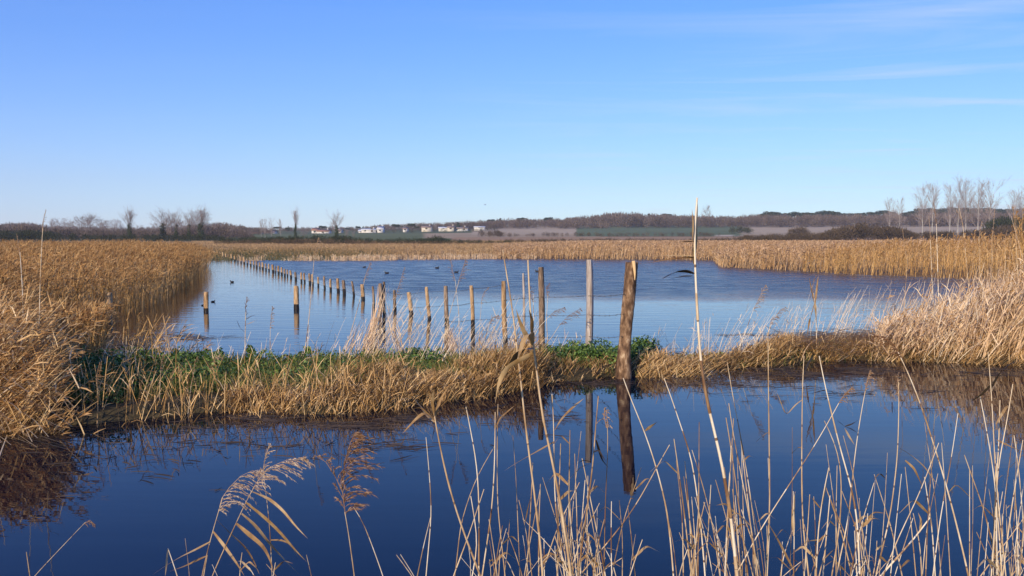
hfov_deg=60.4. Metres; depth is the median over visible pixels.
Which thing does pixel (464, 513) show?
reed
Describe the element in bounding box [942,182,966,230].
poplar tree
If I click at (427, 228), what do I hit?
house
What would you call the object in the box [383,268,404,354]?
reed
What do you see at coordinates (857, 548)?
reed
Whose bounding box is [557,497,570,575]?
reed
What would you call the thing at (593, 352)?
bank plants
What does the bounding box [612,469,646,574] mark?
reed
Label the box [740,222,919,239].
thorn thicket
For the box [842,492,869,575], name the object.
reed
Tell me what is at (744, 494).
reed
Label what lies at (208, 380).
bank grass
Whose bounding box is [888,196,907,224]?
poplar tree
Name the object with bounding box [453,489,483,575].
reed
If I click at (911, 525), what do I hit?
reed
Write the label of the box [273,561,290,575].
reed
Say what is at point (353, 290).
fence post
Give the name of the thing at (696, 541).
reed
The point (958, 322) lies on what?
reed clump
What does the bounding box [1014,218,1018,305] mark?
reed
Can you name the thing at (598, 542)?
reed
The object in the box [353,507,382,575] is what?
reed
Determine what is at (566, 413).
reed
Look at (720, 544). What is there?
reed
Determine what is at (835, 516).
reed
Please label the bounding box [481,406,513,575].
reed
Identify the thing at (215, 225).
bare tree
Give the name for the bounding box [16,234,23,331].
reed
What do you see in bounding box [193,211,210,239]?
bare tree
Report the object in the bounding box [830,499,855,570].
reed
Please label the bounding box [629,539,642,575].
reed
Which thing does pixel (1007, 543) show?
reed
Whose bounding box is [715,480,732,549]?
reed
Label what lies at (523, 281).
fence post
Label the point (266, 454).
reed
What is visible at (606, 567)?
reed
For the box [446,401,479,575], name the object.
reed
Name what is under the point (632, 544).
reed
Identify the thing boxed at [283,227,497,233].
woodland
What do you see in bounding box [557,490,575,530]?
reed
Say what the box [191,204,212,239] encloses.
ivy clad tree
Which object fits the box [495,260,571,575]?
reed
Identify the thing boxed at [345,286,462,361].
reed wisps
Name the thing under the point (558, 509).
reed
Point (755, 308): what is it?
reed
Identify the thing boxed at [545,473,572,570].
reed
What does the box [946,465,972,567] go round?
reed
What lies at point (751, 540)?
reed
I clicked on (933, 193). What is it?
poplar tree
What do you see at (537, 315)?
barbed wire
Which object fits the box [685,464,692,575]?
reed
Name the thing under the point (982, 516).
reed
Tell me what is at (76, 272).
reed bed
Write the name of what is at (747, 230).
bush
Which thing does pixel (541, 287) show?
fence post
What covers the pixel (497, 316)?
reed
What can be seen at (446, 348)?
reed
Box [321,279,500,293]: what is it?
barbed wire
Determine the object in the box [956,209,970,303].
reed
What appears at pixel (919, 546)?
reed
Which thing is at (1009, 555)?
reed
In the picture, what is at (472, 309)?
fence post
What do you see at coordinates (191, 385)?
reed
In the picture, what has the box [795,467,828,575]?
reed
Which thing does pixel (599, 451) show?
reed
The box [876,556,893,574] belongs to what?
reed
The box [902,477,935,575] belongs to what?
reed
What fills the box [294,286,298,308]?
fence post
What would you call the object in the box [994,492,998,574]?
reed
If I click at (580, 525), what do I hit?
reed
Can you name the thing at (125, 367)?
reed
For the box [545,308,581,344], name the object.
reed
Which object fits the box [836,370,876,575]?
reed
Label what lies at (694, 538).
reed
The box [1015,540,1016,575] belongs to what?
reed
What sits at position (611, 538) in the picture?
reed
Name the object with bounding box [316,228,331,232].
house
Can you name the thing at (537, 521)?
reed
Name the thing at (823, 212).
pine tree
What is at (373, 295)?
fence post
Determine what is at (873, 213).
pine tree
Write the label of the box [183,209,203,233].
bare tree
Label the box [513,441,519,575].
reed
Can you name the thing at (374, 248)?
marsh grass
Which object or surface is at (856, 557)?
reed
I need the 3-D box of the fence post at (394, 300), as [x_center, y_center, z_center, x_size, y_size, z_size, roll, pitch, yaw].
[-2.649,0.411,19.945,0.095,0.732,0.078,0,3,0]
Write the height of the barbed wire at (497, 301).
0.900 m
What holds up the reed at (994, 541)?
on the ground at (125, 413)
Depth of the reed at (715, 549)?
2.57 m
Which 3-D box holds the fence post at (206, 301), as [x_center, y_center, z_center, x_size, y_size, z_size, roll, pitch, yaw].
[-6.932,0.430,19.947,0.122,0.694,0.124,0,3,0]
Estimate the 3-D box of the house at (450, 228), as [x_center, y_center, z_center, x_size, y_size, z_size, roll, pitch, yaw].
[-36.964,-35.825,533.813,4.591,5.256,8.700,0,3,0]
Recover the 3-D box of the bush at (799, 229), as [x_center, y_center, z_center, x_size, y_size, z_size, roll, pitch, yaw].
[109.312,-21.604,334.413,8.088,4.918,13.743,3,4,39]
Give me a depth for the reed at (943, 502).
2.92 m
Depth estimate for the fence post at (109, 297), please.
16.86 m
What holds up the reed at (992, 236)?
on the ground at (125, 413)
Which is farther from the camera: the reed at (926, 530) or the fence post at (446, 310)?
the fence post at (446, 310)
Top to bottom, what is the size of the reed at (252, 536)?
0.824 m
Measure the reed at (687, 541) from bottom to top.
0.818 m
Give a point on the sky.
(390, 112)
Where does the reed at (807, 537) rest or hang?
on the ground at (125, 413)
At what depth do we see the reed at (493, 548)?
2.54 m
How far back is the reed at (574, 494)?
3.32 m
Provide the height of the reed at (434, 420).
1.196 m
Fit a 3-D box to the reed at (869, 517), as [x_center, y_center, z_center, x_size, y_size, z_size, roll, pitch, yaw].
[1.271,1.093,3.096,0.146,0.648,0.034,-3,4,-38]
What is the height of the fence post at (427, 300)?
0.916 m
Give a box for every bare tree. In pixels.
[51,216,72,228]
[61,220,77,228]
[73,213,99,230]
[73,215,92,230]
[81,219,93,230]
[88,219,110,230]
[99,222,113,231]
[159,213,182,235]
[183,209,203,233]
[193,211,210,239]
[210,222,224,234]
[700,206,711,223]
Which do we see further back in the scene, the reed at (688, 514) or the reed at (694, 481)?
the reed at (688, 514)
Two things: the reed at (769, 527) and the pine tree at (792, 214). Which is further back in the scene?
the pine tree at (792, 214)
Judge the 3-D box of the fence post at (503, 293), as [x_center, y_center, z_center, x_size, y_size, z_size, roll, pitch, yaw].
[-0.108,0.524,13.616,0.114,1.265,0.078,0,3,0]
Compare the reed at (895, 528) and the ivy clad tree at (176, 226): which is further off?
the ivy clad tree at (176, 226)
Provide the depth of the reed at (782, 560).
2.88 m
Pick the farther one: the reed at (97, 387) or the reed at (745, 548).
the reed at (97, 387)
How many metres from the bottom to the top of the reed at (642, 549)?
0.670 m
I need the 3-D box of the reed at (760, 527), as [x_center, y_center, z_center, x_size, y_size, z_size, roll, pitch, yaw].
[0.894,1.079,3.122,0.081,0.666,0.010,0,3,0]
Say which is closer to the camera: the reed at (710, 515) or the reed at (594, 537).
the reed at (594, 537)
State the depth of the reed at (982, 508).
3.16 m
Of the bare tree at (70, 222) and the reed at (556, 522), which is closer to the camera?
the reed at (556, 522)
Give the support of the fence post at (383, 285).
in the water
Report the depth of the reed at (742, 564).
3.37 m
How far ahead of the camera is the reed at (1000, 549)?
2.60 m
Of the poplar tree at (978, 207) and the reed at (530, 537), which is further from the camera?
the poplar tree at (978, 207)
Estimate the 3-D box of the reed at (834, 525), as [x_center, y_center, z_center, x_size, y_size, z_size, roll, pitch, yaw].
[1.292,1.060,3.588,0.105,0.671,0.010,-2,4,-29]
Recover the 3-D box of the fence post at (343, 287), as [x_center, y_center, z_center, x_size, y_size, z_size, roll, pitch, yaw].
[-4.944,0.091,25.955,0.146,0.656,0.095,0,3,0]
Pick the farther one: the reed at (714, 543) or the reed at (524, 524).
the reed at (714, 543)
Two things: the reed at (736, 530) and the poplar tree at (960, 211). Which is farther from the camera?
the poplar tree at (960, 211)
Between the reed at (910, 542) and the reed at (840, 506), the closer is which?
the reed at (840, 506)
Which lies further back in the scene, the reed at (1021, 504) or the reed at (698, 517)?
the reed at (1021, 504)
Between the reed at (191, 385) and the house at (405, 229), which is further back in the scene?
the house at (405, 229)
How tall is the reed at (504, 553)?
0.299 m
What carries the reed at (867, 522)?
on the ground at (125, 413)
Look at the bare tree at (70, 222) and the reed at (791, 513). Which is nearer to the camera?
the reed at (791, 513)
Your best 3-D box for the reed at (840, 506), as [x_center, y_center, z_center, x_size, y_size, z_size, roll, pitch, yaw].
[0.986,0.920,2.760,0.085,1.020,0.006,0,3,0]
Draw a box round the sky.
[0,0,1023,229]
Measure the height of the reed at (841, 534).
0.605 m
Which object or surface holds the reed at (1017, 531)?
on the ground at (125, 413)
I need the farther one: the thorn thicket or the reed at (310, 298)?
the thorn thicket
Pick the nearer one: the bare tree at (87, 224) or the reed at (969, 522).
the reed at (969, 522)
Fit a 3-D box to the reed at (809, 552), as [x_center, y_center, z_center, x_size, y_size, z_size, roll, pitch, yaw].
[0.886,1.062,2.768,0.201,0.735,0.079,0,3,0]
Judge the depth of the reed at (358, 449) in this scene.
2.94 m
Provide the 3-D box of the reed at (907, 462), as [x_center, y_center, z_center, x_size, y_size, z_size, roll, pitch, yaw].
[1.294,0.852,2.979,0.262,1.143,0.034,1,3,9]
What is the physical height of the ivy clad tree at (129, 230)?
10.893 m
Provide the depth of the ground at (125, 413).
39.67 m
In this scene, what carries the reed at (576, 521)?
on the ground at (125, 413)
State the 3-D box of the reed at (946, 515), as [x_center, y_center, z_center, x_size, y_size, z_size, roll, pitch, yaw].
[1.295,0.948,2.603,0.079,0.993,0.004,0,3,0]
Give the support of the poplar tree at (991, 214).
on the ground at (125, 413)
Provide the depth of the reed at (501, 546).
2.57 m
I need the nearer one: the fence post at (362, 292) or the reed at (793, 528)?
the reed at (793, 528)
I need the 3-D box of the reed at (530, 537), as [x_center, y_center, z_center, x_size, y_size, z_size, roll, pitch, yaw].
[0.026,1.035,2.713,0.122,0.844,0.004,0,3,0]
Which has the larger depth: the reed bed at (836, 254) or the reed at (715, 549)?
the reed bed at (836, 254)
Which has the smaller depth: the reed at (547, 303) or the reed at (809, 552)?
the reed at (809, 552)
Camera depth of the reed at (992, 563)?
2.58 m
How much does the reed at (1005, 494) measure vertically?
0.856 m
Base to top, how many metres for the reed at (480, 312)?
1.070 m
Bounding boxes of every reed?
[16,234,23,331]
[35,520,95,575]
[38,211,45,347]
[96,362,101,423]
[121,356,129,386]
[159,354,165,399]
[161,469,270,575]
[165,549,177,575]
[188,356,197,413]
[212,456,314,575]
[234,561,254,575]
[237,298,253,356]
[239,554,257,575]
[263,443,294,575]
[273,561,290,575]
[302,239,320,360]
[312,431,384,575]
[344,262,370,354]
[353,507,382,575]
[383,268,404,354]
[392,386,480,575]
[417,517,430,575]
[426,439,431,575]
[440,260,467,353]
[441,326,453,367]
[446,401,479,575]
[449,258,459,357]
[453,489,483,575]
[454,447,493,575]
[470,496,476,575]
[478,287,488,353]
[481,315,499,352]
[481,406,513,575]
[489,520,497,575]
[489,550,499,575]
[489,552,514,572]
[493,528,518,575]
[494,525,502,575]
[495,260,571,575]
[497,411,505,575]
[502,250,543,575]
[504,395,582,575]
[507,532,522,575]
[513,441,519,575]
[519,494,531,567]
[524,491,539,575]
[524,520,558,557]
[526,463,532,575]
[530,286,535,330]
[535,307,565,333]
[538,484,557,575]
[539,551,567,575]
[542,477,578,566]
[543,482,579,570]
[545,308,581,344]
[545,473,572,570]
[546,283,549,340]
[554,536,569,575]
[555,539,579,574]
[556,435,569,547]
[556,443,560,575]
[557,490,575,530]
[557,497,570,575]
[563,512,573,575]
[566,396,607,575]
[568,435,580,570]
[568,480,594,575]
[568,506,597,575]
[572,483,584,573]
[572,503,599,563]
[572,506,594,575]
[574,454,578,575]
[577,458,605,575]
[579,445,669,575]
[586,496,600,575]
[587,485,604,575]
[588,516,604,575]
[595,500,622,575]
[597,407,612,575]
[597,558,621,575]
[611,501,611,575]
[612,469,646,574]
[623,378,673,575]
[627,506,635,575]
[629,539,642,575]
[630,534,656,571]
[643,198,738,575]
[651,440,691,575]
[664,378,705,575]
[670,529,676,575]
[676,460,683,575]
[678,510,698,575]
[679,542,701,575]
[683,476,696,565]
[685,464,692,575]
[687,528,699,563]
[690,502,704,575]
[691,497,696,575]
[692,451,719,575]
[693,516,720,575]
[695,499,712,575]
[695,540,727,575]
[697,422,699,575]
[700,486,710,570]
[703,502,730,575]
[705,507,726,575]
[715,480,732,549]
[716,467,740,575]
[719,489,741,575]
[722,551,742,575]
[724,452,730,575]
[725,418,733,575]
[726,418,748,575]
[727,362,759,575]
[728,403,757,575]
[728,445,756,575]
[732,447,734,534]
[733,517,752,575]
[735,487,764,575]
[735,497,740,574]
[736,285,768,354]
[737,461,741,566]
[738,387,854,570]
[741,450,751,575]
[741,510,760,575]
[754,500,774,565]
[755,341,769,575]
[763,491,794,575]
[766,307,788,338]
[767,460,769,575]
[772,557,799,575]
[777,530,791,575]
[778,351,813,575]
[781,542,799,575]
[789,447,800,575]
[792,516,831,575]
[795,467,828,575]
[799,494,809,575]
[806,275,817,351]
[813,496,831,570]
[819,356,860,575]
[822,479,836,575]
[822,496,829,575]
[824,421,841,575]
[824,484,852,575]
[824,556,848,575]
[826,446,840,575]
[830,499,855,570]
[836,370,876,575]
[837,420,870,575]
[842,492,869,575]
[850,483,875,575]
[854,531,873,575]
[855,523,861,575]
[859,498,886,575]
[860,513,879,575]
[862,513,867,574]
[867,486,874,575]
[872,335,968,575]
[873,541,885,575]
[874,474,916,575]
[875,372,936,575]
[875,453,887,575]
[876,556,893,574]
[880,513,929,575]
[883,443,938,575]
[890,474,901,575]
[894,519,912,575]
[902,228,907,318]
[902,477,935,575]
[905,467,915,575]
[913,513,921,575]
[922,474,937,575]
[924,422,940,574]
[925,436,934,575]
[928,218,933,312]
[932,414,957,575]
[933,202,939,327]
[941,443,950,575]
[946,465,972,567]
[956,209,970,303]
[964,455,994,558]
[969,469,969,575]
[972,353,1014,575]
[977,446,990,575]
[977,463,997,575]
[979,222,982,313]
[980,396,1020,575]
[980,519,1022,575]
[983,528,987,575]
[988,491,1002,575]
[989,550,1023,575]
[991,384,1012,575]
[992,208,994,325]
[993,457,1007,575]
[994,402,999,575]
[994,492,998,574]
[999,438,1022,571]
[1000,514,1021,575]
[1002,440,1022,574]
[1004,232,1006,307]
[1006,481,1018,572]
[1006,505,1009,573]
[1010,441,1016,575]
[1012,484,1023,574]
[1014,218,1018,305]
[1014,436,1023,575]
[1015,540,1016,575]
[1019,514,1023,575]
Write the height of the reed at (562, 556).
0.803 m
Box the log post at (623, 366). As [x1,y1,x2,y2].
[615,261,637,378]
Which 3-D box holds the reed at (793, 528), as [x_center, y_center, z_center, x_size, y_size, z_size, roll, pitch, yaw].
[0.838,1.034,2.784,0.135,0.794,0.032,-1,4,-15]
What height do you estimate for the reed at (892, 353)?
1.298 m
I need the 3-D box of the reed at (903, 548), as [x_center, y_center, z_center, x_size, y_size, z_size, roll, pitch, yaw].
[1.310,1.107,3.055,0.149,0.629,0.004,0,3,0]
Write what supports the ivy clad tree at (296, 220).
on the ground at (125, 413)
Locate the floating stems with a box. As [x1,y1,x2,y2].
[17,332,1023,495]
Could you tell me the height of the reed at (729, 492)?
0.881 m
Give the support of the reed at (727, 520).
on the ground at (125, 413)
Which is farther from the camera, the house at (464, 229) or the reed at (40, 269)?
the house at (464, 229)
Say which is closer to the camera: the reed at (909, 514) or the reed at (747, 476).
the reed at (909, 514)
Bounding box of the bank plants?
[37,335,778,404]
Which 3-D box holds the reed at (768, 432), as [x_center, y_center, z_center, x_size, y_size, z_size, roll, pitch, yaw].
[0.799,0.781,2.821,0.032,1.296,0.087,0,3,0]
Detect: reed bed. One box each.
[0,238,217,361]
[491,206,1023,285]
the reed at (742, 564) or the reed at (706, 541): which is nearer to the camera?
the reed at (706, 541)
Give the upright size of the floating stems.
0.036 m
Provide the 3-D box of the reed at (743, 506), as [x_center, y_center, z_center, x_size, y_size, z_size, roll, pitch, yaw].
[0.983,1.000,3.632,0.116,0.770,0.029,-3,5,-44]
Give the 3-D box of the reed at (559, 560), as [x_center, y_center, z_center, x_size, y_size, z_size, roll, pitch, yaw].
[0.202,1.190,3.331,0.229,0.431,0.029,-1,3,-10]
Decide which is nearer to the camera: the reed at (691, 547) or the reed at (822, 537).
the reed at (822, 537)
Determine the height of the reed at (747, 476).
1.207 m
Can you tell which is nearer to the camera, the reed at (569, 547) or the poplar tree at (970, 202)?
the reed at (569, 547)
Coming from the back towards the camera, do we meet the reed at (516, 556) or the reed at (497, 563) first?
the reed at (516, 556)
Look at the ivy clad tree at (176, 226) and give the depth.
249.14 m
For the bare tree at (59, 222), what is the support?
on the ground at (125, 413)
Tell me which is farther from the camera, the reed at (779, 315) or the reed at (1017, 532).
the reed at (779, 315)
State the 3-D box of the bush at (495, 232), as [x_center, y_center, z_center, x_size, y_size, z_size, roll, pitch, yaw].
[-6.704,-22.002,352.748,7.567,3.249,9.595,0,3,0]
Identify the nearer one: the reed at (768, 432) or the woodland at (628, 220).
the reed at (768, 432)
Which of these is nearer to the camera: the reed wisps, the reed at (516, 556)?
the reed at (516, 556)
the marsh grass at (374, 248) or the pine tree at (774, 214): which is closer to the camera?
the marsh grass at (374, 248)
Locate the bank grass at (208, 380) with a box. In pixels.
[58,338,900,404]
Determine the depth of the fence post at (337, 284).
26.84 m
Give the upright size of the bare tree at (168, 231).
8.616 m
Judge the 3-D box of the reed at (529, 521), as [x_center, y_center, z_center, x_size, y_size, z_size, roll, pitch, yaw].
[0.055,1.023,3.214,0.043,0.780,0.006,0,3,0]
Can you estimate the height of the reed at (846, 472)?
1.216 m
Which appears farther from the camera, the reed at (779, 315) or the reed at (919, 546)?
the reed at (779, 315)
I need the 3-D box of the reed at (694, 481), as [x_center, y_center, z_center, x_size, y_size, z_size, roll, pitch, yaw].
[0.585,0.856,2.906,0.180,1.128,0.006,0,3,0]
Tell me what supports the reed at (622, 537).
on the ground at (125, 413)
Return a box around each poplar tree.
[884,197,897,225]
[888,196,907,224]
[909,184,936,234]
[921,181,944,232]
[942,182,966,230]
[945,176,974,234]
[955,177,977,229]
[963,178,991,229]
[976,177,1010,221]
[1001,188,1023,219]
[1002,189,1023,218]
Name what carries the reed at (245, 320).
in the water
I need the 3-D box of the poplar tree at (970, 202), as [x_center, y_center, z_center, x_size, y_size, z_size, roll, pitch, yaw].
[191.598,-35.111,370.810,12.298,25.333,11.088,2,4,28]
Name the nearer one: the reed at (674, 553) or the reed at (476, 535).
the reed at (476, 535)
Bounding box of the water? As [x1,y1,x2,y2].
[0,259,1023,575]
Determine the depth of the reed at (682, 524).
2.60 m
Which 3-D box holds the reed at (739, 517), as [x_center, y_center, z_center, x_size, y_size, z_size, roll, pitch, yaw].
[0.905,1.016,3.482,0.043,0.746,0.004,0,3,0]
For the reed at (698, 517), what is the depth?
2.66 m
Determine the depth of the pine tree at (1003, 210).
684.88 m
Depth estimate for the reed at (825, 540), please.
2.89 m
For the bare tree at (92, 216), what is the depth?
398.38 m
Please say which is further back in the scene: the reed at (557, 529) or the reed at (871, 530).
the reed at (557, 529)
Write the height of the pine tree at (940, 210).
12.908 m
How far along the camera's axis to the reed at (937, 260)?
12.60 m
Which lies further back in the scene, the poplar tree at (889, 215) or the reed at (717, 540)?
the poplar tree at (889, 215)
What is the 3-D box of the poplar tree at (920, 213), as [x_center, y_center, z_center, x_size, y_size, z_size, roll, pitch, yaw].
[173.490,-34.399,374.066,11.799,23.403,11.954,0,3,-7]
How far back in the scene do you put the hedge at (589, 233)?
332.43 m
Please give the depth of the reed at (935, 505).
3.16 m
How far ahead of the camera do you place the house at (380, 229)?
510.44 m
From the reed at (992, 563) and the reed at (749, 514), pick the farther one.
the reed at (749, 514)
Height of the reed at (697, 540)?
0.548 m
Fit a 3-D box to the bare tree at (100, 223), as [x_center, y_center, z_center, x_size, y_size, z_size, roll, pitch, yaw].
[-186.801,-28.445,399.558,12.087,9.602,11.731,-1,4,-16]
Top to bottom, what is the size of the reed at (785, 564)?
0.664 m
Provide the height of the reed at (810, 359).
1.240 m
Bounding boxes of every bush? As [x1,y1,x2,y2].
[487,230,503,236]
[728,226,754,233]
[785,226,810,234]
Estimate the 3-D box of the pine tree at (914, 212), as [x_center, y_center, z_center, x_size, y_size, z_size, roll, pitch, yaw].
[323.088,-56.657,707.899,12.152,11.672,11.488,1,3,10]
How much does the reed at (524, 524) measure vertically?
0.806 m
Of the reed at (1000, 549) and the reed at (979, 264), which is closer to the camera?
the reed at (1000, 549)
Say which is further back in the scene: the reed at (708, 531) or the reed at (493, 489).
the reed at (708, 531)
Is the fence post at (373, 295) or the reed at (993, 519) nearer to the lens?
the reed at (993, 519)
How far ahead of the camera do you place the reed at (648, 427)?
2.64 m
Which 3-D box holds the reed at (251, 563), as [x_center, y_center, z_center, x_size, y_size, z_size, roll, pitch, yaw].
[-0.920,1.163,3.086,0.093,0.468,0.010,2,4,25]
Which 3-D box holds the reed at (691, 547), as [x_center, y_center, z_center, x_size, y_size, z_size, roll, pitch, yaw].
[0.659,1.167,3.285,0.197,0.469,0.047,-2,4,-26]
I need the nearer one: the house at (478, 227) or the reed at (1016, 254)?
the reed at (1016, 254)
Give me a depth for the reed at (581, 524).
3.08 m
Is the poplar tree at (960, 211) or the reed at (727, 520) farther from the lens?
the poplar tree at (960, 211)
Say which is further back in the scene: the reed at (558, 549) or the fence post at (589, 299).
the fence post at (589, 299)
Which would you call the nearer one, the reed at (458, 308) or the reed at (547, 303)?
the reed at (458, 308)
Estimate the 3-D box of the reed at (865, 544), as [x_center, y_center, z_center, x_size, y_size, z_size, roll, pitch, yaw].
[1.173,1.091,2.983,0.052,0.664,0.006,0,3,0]
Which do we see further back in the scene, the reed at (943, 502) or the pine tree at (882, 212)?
the pine tree at (882, 212)
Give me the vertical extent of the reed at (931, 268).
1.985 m
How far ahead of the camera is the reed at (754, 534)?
3.02 m
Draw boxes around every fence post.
[106,293,111,324]
[203,292,208,310]
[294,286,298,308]
[329,279,331,289]
[336,278,339,291]
[342,280,345,293]
[351,281,354,295]
[360,284,364,298]
[372,286,374,308]
[378,283,382,313]
[382,282,385,314]
[393,290,396,310]
[407,292,413,313]
[425,287,430,318]
[444,286,448,324]
[470,285,474,338]
[501,281,507,345]
[522,273,524,336]
[538,267,544,348]
[585,260,593,346]
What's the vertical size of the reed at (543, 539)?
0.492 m
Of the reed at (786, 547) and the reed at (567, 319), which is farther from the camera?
the reed at (567, 319)
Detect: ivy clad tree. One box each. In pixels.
[119,206,136,237]
[148,208,178,239]
[168,206,181,239]
[182,207,194,236]
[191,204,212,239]
[291,204,299,238]
[326,208,344,240]
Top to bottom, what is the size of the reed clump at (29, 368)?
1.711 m
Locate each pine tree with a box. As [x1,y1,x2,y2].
[763,211,778,215]
[788,212,801,224]
[820,210,837,225]
[867,212,878,215]
[875,210,888,214]
[907,210,921,214]
[933,209,947,213]
[992,209,1010,213]
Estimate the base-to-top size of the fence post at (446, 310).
1.003 m
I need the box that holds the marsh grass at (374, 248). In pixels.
[143,240,879,260]
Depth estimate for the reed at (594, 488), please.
2.77 m
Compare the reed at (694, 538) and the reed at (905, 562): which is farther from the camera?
the reed at (905, 562)
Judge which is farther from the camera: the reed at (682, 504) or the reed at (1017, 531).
the reed at (682, 504)
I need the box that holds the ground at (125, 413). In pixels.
[0,223,1023,426]
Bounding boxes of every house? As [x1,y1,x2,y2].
[311,227,320,232]
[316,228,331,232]
[361,227,376,232]
[377,225,384,232]
[402,227,408,231]
[421,225,432,231]
[447,225,454,230]
[454,226,468,230]
[474,226,484,230]
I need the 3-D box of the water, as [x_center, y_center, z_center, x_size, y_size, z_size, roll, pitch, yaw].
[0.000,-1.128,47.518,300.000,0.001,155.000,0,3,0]
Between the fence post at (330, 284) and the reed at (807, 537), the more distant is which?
the fence post at (330, 284)
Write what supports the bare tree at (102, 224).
on the ground at (125, 413)
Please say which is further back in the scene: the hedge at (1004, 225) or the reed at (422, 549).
the hedge at (1004, 225)
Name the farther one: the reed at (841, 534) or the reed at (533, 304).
the reed at (533, 304)
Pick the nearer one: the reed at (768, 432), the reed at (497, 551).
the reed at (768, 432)
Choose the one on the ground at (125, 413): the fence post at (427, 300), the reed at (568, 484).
the reed at (568, 484)
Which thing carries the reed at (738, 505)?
on the ground at (125, 413)
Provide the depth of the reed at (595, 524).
2.74 m
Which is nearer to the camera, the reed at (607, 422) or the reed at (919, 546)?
the reed at (607, 422)
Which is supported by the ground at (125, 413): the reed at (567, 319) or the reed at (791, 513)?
the reed at (791, 513)
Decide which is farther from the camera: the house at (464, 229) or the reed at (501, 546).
the house at (464, 229)
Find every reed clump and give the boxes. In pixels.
[0,276,105,454]
[743,217,1023,362]
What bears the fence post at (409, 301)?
in the water
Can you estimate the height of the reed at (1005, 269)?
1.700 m
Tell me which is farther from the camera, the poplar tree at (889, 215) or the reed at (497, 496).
the poplar tree at (889, 215)
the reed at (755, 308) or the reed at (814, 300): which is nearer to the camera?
the reed at (755, 308)
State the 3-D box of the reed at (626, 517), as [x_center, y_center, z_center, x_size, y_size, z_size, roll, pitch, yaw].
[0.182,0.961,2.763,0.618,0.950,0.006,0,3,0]
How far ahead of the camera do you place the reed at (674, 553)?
2.83 m
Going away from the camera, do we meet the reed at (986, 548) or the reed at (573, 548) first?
the reed at (986, 548)
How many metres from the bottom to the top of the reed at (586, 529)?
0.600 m
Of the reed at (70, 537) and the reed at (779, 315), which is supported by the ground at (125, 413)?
the reed at (70, 537)
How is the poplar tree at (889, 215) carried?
on the ground at (125, 413)
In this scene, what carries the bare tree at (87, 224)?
on the ground at (125, 413)
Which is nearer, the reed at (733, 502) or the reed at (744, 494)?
the reed at (744, 494)
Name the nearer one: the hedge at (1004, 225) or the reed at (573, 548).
the reed at (573, 548)
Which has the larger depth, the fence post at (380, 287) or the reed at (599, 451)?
the fence post at (380, 287)
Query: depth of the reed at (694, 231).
2.37 m
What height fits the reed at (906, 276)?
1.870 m
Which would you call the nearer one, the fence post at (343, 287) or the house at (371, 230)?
the fence post at (343, 287)
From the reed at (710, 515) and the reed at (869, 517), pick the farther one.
the reed at (869, 517)
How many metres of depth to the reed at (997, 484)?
2.58 m
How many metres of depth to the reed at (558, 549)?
2.78 m
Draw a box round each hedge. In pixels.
[212,234,510,244]
[478,230,720,236]
[504,234,844,242]
[902,215,1023,239]
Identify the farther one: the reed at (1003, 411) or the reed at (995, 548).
the reed at (995, 548)
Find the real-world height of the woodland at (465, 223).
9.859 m
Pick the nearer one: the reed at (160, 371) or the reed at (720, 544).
the reed at (720, 544)
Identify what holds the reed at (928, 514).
on the ground at (125, 413)
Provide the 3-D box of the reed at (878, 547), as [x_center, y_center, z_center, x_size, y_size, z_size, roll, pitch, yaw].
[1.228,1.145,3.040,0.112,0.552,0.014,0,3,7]
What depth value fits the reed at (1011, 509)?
2.89 m
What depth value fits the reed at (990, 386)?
2.53 m
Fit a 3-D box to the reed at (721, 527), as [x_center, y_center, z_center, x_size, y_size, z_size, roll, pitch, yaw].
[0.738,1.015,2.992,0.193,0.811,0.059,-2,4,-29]
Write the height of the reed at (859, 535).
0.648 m
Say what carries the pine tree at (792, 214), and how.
on the ground at (125, 413)
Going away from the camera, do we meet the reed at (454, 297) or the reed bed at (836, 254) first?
the reed at (454, 297)
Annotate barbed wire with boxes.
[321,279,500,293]
[396,293,624,307]
[449,313,620,321]
[507,336,622,338]
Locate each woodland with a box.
[0,222,270,241]
[250,219,498,232]
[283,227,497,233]
[461,211,1021,228]
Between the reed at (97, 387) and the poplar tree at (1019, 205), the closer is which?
the reed at (97, 387)
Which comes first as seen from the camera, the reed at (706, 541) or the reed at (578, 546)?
the reed at (578, 546)
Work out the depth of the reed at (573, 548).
2.94 m
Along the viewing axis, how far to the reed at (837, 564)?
3.63 m
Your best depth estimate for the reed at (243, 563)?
3.60 m
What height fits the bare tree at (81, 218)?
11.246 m
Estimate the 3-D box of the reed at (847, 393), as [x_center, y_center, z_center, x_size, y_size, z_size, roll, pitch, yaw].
[0.693,0.863,2.579,0.598,1.158,0.011,0,3,0]
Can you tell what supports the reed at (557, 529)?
on the ground at (125, 413)
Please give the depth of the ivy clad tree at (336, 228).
214.30 m
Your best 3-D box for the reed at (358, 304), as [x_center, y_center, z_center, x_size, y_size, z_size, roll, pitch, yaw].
[-1.962,0.370,11.032,0.438,1.382,0.050,0,3,0]
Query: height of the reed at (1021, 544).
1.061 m
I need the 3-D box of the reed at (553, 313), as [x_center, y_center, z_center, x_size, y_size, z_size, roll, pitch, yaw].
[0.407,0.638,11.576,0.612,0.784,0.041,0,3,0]
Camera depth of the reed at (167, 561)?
2.83 m
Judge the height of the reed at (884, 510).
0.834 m
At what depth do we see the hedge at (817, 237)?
174.72 m
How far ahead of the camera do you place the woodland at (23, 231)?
262.31 m
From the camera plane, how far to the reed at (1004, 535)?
3.50 m
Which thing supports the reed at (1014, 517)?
on the ground at (125, 413)
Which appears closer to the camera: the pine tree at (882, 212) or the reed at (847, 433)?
the reed at (847, 433)
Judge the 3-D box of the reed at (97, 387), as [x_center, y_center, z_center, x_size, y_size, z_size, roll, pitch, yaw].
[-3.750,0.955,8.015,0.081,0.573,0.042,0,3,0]

